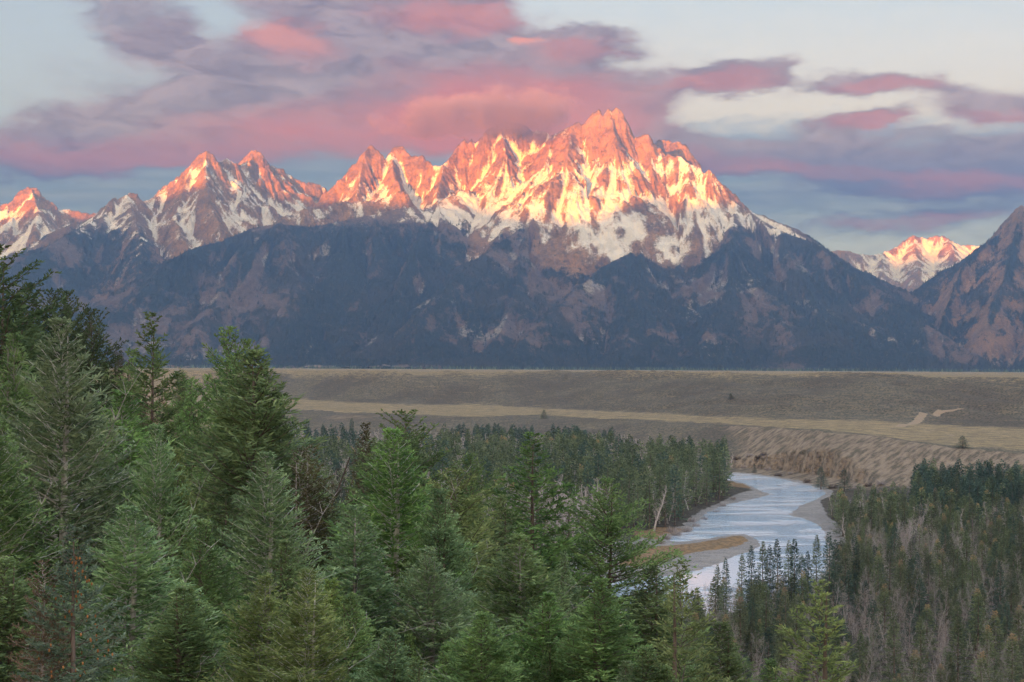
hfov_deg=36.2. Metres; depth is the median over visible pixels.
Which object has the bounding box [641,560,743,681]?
fir tree
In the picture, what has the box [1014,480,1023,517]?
spruce tree
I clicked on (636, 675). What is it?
fir tree
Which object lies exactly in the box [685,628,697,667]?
spruce tree
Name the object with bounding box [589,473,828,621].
river water
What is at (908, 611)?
spruce tree
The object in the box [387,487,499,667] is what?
fir tree
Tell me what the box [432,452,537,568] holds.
fir tree
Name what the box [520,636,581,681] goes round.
fir tree
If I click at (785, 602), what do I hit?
spruce tree
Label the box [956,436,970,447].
spruce tree
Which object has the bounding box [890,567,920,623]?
spruce tree
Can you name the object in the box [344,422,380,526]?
fir tree
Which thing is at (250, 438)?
fir tree
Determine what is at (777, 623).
spruce tree
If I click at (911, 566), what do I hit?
spruce tree
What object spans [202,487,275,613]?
fir tree
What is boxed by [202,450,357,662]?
fir tree
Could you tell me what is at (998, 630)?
spruce tree
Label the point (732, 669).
fir tree
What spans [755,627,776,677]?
spruce tree
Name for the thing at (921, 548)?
bare tree
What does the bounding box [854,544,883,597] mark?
spruce tree
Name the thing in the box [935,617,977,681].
spruce tree
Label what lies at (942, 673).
spruce tree
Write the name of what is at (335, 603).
fir tree
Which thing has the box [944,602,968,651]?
spruce tree
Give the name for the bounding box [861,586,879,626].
bare tree
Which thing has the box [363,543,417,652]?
fir tree
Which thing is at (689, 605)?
spruce tree
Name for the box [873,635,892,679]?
bare tree
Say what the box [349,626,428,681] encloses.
fir tree
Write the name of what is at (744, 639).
spruce tree
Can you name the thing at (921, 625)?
spruce tree
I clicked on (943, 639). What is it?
bare tree
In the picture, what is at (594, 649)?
fir tree
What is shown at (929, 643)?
bare tree
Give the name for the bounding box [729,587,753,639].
spruce tree
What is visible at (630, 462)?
spruce forest
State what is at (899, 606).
bare tree
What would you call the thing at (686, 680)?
fir tree
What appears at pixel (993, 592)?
spruce tree
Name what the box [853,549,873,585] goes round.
spruce tree
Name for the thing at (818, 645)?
spruce tree
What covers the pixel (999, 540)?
spruce tree
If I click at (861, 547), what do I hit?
spruce tree
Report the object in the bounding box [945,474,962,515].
spruce tree
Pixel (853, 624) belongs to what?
bare tree
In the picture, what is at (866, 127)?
sky
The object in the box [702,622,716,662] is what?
spruce tree
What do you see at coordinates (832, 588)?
spruce tree
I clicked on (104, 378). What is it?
fir tree
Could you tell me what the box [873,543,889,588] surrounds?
spruce tree
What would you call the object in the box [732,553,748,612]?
spruce tree
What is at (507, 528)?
fir tree
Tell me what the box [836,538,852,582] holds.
spruce tree
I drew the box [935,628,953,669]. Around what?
bare tree
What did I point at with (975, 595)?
spruce tree
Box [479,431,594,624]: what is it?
fir tree
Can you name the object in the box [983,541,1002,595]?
spruce tree
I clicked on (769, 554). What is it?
spruce tree
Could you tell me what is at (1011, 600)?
spruce tree
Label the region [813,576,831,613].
spruce tree
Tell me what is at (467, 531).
fir tree
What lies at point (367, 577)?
fir tree
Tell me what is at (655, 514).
bare woodland
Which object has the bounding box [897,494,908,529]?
spruce tree
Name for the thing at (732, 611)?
bare tree
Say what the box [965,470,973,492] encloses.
spruce tree
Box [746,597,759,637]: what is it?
spruce tree
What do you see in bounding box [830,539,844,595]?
spruce tree
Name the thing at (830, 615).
spruce tree
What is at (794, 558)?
spruce tree
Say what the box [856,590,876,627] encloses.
bare tree
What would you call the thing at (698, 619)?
spruce tree
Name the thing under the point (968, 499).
spruce tree
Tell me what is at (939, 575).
spruce tree
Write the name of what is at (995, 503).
spruce tree
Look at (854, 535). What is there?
spruce tree
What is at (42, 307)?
pine tree
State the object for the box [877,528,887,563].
bare tree
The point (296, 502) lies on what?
fir tree
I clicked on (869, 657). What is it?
spruce tree
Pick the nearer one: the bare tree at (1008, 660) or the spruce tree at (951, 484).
the bare tree at (1008, 660)
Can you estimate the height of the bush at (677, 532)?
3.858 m
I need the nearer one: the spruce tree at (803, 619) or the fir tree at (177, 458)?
the fir tree at (177, 458)
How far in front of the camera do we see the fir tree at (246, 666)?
37.77 m
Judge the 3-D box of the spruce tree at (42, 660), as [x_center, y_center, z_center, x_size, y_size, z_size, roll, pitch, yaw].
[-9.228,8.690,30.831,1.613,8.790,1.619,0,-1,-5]
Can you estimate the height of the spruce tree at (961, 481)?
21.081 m
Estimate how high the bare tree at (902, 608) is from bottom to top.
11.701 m
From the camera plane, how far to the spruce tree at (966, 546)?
507.01 m
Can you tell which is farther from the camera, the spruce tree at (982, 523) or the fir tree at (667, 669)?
the spruce tree at (982, 523)
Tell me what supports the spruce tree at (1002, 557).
on the ground
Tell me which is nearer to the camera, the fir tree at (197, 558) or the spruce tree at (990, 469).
the fir tree at (197, 558)
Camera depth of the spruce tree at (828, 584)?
448.38 m
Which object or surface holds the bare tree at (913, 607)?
on the ground
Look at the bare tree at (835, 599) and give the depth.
411.40 m
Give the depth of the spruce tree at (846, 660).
336.01 m
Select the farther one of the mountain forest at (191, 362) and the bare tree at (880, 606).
the mountain forest at (191, 362)
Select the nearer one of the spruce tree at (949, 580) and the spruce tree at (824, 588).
the spruce tree at (824, 588)
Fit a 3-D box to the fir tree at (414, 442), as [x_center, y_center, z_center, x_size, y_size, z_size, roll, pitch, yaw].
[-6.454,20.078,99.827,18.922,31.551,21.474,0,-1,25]
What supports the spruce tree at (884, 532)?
on the ground
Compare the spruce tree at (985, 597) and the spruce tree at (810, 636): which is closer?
the spruce tree at (810, 636)
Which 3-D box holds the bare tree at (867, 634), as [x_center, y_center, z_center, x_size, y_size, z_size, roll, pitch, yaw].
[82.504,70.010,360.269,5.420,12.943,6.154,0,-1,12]
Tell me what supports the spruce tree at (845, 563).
on the ground
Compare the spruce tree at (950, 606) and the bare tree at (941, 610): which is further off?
the spruce tree at (950, 606)
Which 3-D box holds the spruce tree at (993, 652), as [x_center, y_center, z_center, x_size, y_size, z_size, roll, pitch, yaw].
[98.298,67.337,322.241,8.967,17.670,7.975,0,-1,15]
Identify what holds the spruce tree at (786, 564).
on the ground
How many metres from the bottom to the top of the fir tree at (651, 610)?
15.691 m
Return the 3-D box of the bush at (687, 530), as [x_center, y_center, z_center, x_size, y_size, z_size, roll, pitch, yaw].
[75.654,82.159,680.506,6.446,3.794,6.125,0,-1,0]
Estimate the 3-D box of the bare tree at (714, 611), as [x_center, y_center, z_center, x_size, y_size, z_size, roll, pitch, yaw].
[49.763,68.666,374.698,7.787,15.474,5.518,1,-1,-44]
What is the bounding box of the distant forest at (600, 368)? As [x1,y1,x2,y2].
[103,364,1023,371]
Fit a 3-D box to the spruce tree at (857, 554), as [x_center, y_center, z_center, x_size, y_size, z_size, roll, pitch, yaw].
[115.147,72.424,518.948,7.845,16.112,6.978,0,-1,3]
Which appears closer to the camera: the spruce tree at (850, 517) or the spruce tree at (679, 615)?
the spruce tree at (679, 615)
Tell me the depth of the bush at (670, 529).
676.39 m
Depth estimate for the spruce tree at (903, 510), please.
637.79 m
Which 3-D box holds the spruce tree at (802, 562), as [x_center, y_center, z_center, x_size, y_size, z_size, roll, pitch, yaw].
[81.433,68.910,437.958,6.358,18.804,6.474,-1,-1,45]
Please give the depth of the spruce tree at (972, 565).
445.57 m
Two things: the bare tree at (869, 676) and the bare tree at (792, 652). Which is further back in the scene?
the bare tree at (792, 652)
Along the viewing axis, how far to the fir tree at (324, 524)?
72.83 m
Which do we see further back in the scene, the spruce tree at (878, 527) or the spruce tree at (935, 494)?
the spruce tree at (935, 494)
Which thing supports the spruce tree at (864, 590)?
on the ground
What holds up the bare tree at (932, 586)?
on the ground
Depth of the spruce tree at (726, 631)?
342.42 m
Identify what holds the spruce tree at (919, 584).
on the ground
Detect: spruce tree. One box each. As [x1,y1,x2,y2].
[5,559,73,681]
[12,524,138,681]
[335,481,346,507]
[669,585,687,649]
[683,593,695,628]
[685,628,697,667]
[688,592,707,643]
[688,612,706,667]
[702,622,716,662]
[707,576,726,638]
[710,585,726,622]
[711,564,725,614]
[716,558,732,613]
[716,614,737,678]
[718,577,730,624]
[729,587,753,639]
[730,639,746,681]
[731,596,758,658]
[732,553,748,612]
[735,616,754,654]
[738,545,757,615]
[741,653,753,678]
[742,579,756,617]
[742,617,762,670]
[745,582,762,631]
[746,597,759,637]
[747,580,770,626]
[748,574,761,605]
[749,585,775,656]
[752,619,766,663]
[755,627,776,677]
[756,541,770,595]
[756,582,775,625]
[759,544,775,605]
[763,635,780,672]
[767,575,790,643]
[768,539,787,609]
[768,623,792,680]
[770,590,790,644]
[773,587,797,657]
[773,616,787,665]
[781,540,796,596]
[782,597,810,670]
[784,539,803,598]
[786,574,800,605]
[791,554,808,606]
[794,571,814,639]
[794,601,808,646]
[798,619,838,681]
[800,571,814,615]
[803,551,814,614]
[804,626,831,680]
[805,619,819,666]
[806,535,823,594]
[810,581,831,653]
[811,467,828,488]
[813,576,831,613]
[813,598,827,635]
[815,532,841,613]
[817,606,836,668]
[825,569,836,601]
[825,577,847,620]
[827,614,859,675]
[827,631,847,681]
[828,545,854,590]
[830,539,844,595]
[831,494,849,535]
[831,641,861,681]
[835,468,853,491]
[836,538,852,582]
[837,547,857,603]
[839,537,856,576]
[843,507,858,546]
[843,570,855,620]
[843,630,857,666]
[845,503,856,538]
[845,523,854,561]
[848,522,861,560]
[848,533,863,587]
[849,630,870,681]
[850,537,871,577]
[852,503,867,544]
[852,535,863,580]
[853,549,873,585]
[853,637,878,681]
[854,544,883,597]
[854,580,871,622]
[859,599,887,666]
[863,547,873,584]
[865,497,879,534]
[865,534,875,569]
[869,498,886,538]
[869,545,883,579]
[869,551,886,610]
[870,583,898,659]
[871,514,886,558]
[872,493,884,527]
[872,504,888,541]
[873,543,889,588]
[877,613,906,681]
[878,518,889,549]
[879,547,901,608]
[883,496,903,538]
[888,560,908,620]
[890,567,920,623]
[891,537,908,589]
[894,546,913,598]
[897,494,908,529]
[897,601,918,655]
[898,495,911,538]
[898,559,921,611]
[900,569,931,627]
[902,578,938,637]
[902,615,935,681]
[903,650,926,681]
[905,539,920,580]
[908,472,926,510]
[914,604,940,658]
[919,543,930,588]
[922,553,937,599]
[928,505,943,547]
[928,514,941,550]
[929,489,941,527]
[929,539,946,577]
[929,560,945,601]
[932,582,955,640]
[934,516,949,560]
[934,525,954,571]
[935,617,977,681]
[935,663,946,681]
[936,585,960,624]
[937,470,945,494]
[937,569,956,630]
[939,462,946,479]
[942,591,966,633]
[943,536,958,573]
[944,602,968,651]
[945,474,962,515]
[945,651,956,681]
[946,479,959,514]
[946,497,954,531]
[946,545,959,594]
[946,571,963,614]
[955,476,966,518]
[955,533,974,580]
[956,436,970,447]
[957,562,969,602]
[957,577,970,616]
[959,493,979,534]
[959,588,996,658]
[960,554,988,612]
[960,591,987,654]
[964,481,975,521]
[964,500,979,543]
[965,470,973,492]
[965,595,988,641]
[966,568,988,618]
[970,625,1004,681]
[971,651,992,681]
[972,590,992,640]
[974,520,989,557]
[974,540,988,584]
[975,583,993,634]
[977,525,990,563]
[980,610,1009,681]
[983,538,1005,577]
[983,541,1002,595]
[985,464,994,481]
[985,531,1006,582]
[985,562,1002,599]
[987,476,998,512]
[987,514,997,551]
[988,544,1011,596]
[988,564,1008,624]
[989,492,1004,525]
[991,515,1005,550]
[994,464,1000,481]
[996,467,1002,497]
[998,582,1023,632]
[1000,633,1023,681]
[1002,497,1010,524]
[1002,605,1023,678]
[1006,482,1019,515]
[1006,533,1018,572]
[1006,544,1022,580]
[1008,519,1023,564]
[1008,585,1023,627]
[1010,500,1021,528]
[1011,540,1023,581]
[1011,637,1023,681]
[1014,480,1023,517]
[1014,514,1023,545]
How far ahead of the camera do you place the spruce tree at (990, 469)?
795.42 m
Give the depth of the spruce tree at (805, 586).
397.70 m
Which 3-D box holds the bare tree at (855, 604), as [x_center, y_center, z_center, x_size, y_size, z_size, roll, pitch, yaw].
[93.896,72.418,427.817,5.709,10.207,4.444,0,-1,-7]
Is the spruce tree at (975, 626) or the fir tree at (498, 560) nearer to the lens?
the fir tree at (498, 560)
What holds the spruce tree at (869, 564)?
on the ground
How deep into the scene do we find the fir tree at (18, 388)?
65.69 m
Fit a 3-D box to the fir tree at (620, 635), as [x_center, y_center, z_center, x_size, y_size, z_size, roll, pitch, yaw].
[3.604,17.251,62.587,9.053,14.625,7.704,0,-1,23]
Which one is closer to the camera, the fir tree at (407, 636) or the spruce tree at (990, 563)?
the fir tree at (407, 636)
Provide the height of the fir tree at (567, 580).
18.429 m
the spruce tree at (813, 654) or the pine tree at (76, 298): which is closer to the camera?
the pine tree at (76, 298)
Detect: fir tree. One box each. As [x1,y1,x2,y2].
[0,244,131,519]
[0,316,150,680]
[0,332,74,545]
[0,417,109,681]
[0,465,116,666]
[0,556,89,681]
[32,432,153,580]
[39,504,242,681]
[46,389,258,626]
[67,487,265,670]
[77,422,222,676]
[95,584,260,681]
[100,360,111,384]
[105,347,161,469]
[106,311,205,529]
[110,351,122,390]
[112,353,124,375]
[120,447,227,673]
[136,518,274,680]
[153,326,320,520]
[155,378,222,520]
[165,370,199,429]
[171,348,399,607]
[192,338,280,521]
[200,572,311,681]
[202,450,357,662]
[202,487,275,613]
[204,409,339,554]
[205,594,264,680]
[211,537,362,680]
[214,567,380,681]
[273,443,347,578]
[273,447,344,597]
[302,578,366,681]
[309,592,392,681]
[313,556,329,600]
[315,426,503,662]
[317,504,447,679]
[331,521,362,594]
[335,408,484,564]
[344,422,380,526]
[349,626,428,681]
[360,491,481,612]
[361,545,550,680]
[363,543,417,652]
[365,511,404,588]
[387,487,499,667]
[390,633,431,681]
[399,468,585,636]
[405,660,435,681]
[418,611,531,681]
[420,642,463,681]
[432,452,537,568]
[442,532,607,680]
[467,493,569,615]
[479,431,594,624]
[487,559,531,643]
[492,591,586,681]
[494,629,530,681]
[507,539,553,651]
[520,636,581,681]
[534,475,712,667]
[539,508,617,620]
[545,617,598,681]
[546,576,654,681]
[547,551,584,642]
[578,589,625,663]
[597,644,629,681]
[608,564,719,680]
[612,645,668,681]
[615,660,633,681]
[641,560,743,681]
[651,665,677,681]
[656,651,693,681]
[681,661,698,681]
[693,621,757,681]
[756,658,784,681]
[764,578,862,681]
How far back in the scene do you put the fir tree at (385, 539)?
76.74 m
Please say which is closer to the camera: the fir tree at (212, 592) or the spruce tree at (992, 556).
the fir tree at (212, 592)
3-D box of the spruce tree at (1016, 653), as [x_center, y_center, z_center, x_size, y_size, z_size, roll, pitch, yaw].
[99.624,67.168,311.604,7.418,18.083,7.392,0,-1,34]
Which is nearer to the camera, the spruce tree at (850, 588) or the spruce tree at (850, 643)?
the spruce tree at (850, 643)
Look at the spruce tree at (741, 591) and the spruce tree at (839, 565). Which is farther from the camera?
the spruce tree at (839, 565)
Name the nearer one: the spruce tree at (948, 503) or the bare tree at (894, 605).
the bare tree at (894, 605)
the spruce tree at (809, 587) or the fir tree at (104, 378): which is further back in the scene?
the spruce tree at (809, 587)
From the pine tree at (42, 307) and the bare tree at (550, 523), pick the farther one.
the bare tree at (550, 523)
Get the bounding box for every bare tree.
[300,445,359,511]
[545,498,572,542]
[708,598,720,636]
[719,622,741,664]
[721,590,740,626]
[724,584,738,614]
[748,632,767,674]
[748,638,770,679]
[778,641,803,680]
[782,628,801,669]
[791,632,809,673]
[829,579,843,616]
[835,640,854,680]
[836,603,849,637]
[837,593,854,632]
[848,605,858,639]
[849,590,860,619]
[852,608,864,639]
[852,646,876,681]
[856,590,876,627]
[861,568,877,607]
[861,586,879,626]
[861,620,880,665]
[862,615,879,670]
[865,571,880,603]
[870,591,886,631]
[872,613,899,670]
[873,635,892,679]
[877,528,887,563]
[877,636,901,677]
[879,587,898,635]
[894,585,904,628]
[897,594,908,628]
[900,520,913,550]
[900,586,919,640]
[902,610,926,661]
[903,647,925,681]
[916,535,929,566]
[919,620,941,660]
[922,628,933,659]
[926,573,938,601]
[926,576,939,626]
[927,588,951,640]
[927,660,942,680]
[928,644,951,681]
[933,612,948,643]
[934,611,956,658]
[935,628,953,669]
[938,625,948,661]
[957,589,967,627]
[958,581,978,627]
[968,518,978,543]
[974,643,1011,681]
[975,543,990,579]
[983,577,994,608]
[989,560,1004,599]
[998,649,1021,678]
[999,634,1014,681]
[1009,551,1022,575]
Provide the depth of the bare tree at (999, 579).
467.30 m
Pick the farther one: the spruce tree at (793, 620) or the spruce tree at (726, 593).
the spruce tree at (726, 593)
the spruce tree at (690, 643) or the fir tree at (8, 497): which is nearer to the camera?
the fir tree at (8, 497)
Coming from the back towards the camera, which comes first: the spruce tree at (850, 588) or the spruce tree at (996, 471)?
the spruce tree at (996, 471)
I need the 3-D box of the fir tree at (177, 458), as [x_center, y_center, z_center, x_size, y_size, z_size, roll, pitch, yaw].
[-11.723,12.692,54.929,7.499,17.952,9.434,1,-1,-28]
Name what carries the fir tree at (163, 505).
on the ground
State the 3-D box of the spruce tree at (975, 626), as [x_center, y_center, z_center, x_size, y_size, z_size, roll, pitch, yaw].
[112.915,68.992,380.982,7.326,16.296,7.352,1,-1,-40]
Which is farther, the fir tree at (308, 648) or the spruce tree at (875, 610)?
the spruce tree at (875, 610)
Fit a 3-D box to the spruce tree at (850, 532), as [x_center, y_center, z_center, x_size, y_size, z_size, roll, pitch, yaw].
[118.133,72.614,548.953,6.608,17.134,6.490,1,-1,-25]
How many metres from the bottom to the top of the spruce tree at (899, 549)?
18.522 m
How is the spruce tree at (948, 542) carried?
on the ground
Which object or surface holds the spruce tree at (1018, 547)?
on the ground
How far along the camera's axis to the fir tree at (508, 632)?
57.00 m
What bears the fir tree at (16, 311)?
on the ground
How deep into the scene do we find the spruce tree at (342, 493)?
571.88 m
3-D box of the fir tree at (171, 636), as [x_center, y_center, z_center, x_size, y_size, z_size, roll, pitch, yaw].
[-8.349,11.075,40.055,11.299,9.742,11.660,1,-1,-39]
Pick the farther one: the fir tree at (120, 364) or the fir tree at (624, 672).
the fir tree at (120, 364)
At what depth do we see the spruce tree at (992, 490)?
712.22 m
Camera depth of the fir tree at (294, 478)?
83.82 m
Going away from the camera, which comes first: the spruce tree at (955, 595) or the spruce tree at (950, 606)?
the spruce tree at (955, 595)
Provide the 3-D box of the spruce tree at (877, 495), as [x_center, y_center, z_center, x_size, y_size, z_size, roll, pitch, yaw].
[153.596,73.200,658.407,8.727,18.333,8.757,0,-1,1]
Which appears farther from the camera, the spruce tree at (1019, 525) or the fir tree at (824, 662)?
the spruce tree at (1019, 525)
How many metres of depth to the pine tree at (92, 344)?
113.72 m
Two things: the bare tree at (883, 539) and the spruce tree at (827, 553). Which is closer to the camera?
the spruce tree at (827, 553)
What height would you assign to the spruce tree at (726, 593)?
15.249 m
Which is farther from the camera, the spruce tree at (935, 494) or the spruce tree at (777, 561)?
the spruce tree at (935, 494)
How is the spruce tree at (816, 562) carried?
on the ground
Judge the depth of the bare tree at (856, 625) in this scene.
388.02 m
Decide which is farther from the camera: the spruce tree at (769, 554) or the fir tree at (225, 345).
the spruce tree at (769, 554)
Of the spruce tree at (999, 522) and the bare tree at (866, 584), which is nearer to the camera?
the bare tree at (866, 584)
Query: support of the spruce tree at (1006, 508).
on the ground
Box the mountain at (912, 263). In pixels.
[832,235,979,291]
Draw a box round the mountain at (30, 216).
[0,187,95,258]
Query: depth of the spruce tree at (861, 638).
333.70 m
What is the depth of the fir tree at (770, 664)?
45.84 m
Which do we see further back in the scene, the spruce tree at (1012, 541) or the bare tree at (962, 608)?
the spruce tree at (1012, 541)
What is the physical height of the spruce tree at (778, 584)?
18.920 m
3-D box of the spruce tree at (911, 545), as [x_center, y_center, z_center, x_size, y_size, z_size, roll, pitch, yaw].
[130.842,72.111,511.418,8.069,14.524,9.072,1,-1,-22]
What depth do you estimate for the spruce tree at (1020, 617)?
348.29 m
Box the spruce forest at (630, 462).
[264,418,1023,681]
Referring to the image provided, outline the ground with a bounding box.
[5,366,1023,681]
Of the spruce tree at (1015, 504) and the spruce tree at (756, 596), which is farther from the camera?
the spruce tree at (1015, 504)
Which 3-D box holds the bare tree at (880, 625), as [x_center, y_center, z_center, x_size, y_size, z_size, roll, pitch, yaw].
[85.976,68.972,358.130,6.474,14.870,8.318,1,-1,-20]
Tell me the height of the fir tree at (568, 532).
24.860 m
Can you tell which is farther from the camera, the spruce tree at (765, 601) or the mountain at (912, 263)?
the mountain at (912, 263)
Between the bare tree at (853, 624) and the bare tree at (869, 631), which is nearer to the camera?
the bare tree at (869, 631)
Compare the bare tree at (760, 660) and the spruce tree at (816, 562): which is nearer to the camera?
the bare tree at (760, 660)
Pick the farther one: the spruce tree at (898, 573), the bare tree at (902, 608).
the spruce tree at (898, 573)
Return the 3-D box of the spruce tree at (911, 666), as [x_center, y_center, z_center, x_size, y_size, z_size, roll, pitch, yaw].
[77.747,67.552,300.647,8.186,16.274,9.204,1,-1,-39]
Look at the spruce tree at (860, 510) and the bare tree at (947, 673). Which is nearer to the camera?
the bare tree at (947, 673)
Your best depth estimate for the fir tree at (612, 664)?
52.66 m
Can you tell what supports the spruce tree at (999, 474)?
on the ground
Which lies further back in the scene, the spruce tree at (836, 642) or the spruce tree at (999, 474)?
the spruce tree at (999, 474)
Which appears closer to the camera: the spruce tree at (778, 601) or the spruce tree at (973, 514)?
the spruce tree at (778, 601)
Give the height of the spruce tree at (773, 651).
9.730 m
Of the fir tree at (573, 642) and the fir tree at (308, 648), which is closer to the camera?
the fir tree at (308, 648)
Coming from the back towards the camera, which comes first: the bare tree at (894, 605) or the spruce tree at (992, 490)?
the spruce tree at (992, 490)
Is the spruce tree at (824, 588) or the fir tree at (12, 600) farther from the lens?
the spruce tree at (824, 588)
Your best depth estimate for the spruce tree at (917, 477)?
735.70 m
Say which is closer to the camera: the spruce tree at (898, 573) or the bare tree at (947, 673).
the bare tree at (947, 673)
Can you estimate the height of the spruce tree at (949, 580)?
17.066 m
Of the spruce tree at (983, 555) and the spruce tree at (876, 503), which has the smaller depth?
the spruce tree at (983, 555)
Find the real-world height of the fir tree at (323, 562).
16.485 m
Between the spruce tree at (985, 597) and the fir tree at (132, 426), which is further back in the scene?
the spruce tree at (985, 597)
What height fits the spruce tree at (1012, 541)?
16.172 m
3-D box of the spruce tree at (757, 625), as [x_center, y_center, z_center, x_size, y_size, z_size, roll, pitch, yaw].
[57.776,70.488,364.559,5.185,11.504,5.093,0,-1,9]
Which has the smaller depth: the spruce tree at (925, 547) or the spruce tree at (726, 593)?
the spruce tree at (726, 593)
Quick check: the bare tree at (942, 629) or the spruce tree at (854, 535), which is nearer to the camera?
the bare tree at (942, 629)
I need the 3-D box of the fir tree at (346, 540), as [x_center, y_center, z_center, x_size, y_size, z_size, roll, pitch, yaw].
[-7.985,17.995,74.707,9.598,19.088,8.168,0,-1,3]
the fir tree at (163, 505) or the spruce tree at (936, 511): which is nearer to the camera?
the fir tree at (163, 505)
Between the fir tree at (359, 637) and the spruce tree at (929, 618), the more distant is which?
the spruce tree at (929, 618)
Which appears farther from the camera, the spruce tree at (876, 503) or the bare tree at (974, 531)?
the spruce tree at (876, 503)
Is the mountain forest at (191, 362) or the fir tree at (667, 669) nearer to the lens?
the fir tree at (667, 669)
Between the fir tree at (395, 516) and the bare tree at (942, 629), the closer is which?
the fir tree at (395, 516)
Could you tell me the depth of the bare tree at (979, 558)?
497.47 m
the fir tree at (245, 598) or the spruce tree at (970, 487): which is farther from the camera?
the spruce tree at (970, 487)
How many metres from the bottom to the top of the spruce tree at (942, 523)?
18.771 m
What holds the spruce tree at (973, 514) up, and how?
on the ground
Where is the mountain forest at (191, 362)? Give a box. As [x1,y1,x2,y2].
[0,211,1023,371]
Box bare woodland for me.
[287,427,1023,681]
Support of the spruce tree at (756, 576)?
on the ground
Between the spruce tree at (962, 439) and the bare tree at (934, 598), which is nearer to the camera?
the bare tree at (934, 598)
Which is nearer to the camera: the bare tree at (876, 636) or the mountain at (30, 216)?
the bare tree at (876, 636)
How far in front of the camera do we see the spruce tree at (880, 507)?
614.14 m
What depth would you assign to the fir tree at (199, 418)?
124.33 m
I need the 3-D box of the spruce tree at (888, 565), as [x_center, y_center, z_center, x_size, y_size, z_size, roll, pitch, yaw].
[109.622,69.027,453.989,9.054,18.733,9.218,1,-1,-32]
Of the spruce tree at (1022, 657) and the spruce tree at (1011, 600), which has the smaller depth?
the spruce tree at (1022, 657)
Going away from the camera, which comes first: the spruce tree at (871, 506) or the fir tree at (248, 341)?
the fir tree at (248, 341)
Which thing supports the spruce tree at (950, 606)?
on the ground
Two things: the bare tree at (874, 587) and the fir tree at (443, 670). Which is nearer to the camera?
the fir tree at (443, 670)
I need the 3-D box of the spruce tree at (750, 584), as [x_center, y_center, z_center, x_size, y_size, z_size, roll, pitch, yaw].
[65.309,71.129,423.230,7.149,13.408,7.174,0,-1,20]
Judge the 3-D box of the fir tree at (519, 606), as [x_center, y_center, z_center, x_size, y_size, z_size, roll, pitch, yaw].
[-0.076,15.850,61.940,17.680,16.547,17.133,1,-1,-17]
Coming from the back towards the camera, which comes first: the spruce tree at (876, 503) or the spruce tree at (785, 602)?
the spruce tree at (876, 503)
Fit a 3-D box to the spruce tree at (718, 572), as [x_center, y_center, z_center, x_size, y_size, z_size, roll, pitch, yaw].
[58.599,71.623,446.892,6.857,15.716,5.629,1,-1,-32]
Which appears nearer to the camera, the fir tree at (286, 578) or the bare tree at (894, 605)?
the fir tree at (286, 578)
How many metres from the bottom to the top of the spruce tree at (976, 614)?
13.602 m
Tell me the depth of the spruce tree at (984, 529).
549.39 m
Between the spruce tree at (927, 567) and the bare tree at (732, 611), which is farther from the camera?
the spruce tree at (927, 567)
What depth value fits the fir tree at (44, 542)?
57.33 m
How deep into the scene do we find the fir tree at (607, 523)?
91.36 m
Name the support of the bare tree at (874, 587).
on the ground
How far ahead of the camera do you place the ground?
1450.81 m
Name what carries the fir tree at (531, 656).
on the ground
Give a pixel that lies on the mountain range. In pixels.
(590, 197)
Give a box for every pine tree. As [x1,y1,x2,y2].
[0,282,106,497]
[16,288,115,447]
[30,287,106,429]
[43,306,168,484]
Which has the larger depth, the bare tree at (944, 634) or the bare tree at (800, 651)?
the bare tree at (944, 634)
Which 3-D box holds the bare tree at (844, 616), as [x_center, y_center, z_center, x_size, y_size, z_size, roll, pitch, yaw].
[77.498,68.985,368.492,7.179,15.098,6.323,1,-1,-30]
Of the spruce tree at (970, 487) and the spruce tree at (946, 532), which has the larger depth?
the spruce tree at (970, 487)
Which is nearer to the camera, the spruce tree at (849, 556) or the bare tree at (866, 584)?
the bare tree at (866, 584)
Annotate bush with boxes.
[665,526,676,531]
[669,529,682,535]
[681,526,690,531]
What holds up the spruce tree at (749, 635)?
on the ground
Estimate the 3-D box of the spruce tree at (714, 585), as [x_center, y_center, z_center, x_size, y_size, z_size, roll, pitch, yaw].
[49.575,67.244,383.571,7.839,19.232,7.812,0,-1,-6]
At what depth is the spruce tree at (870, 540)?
511.99 m
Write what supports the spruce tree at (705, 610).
on the ground
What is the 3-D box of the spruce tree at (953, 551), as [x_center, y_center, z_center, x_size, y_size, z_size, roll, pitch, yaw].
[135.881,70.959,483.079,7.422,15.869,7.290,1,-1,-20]
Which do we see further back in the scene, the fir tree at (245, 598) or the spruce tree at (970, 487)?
the spruce tree at (970, 487)
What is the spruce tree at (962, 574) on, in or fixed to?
on the ground
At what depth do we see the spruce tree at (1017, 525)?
551.28 m
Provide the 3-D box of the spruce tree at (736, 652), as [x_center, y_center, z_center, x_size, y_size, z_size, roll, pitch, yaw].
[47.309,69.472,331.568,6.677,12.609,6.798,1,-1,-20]
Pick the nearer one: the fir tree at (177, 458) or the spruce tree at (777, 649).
the fir tree at (177, 458)
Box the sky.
[0,0,1023,255]
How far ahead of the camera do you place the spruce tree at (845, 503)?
659.63 m
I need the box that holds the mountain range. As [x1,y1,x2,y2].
[0,107,1023,371]
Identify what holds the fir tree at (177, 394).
on the ground
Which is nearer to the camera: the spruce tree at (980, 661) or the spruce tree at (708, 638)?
the spruce tree at (980, 661)
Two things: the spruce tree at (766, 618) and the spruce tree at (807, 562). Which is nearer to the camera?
the spruce tree at (766, 618)
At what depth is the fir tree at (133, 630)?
43.70 m
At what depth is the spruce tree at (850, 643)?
352.83 m
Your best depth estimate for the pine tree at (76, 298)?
118.04 m
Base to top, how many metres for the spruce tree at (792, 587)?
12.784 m
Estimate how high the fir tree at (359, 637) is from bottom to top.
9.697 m

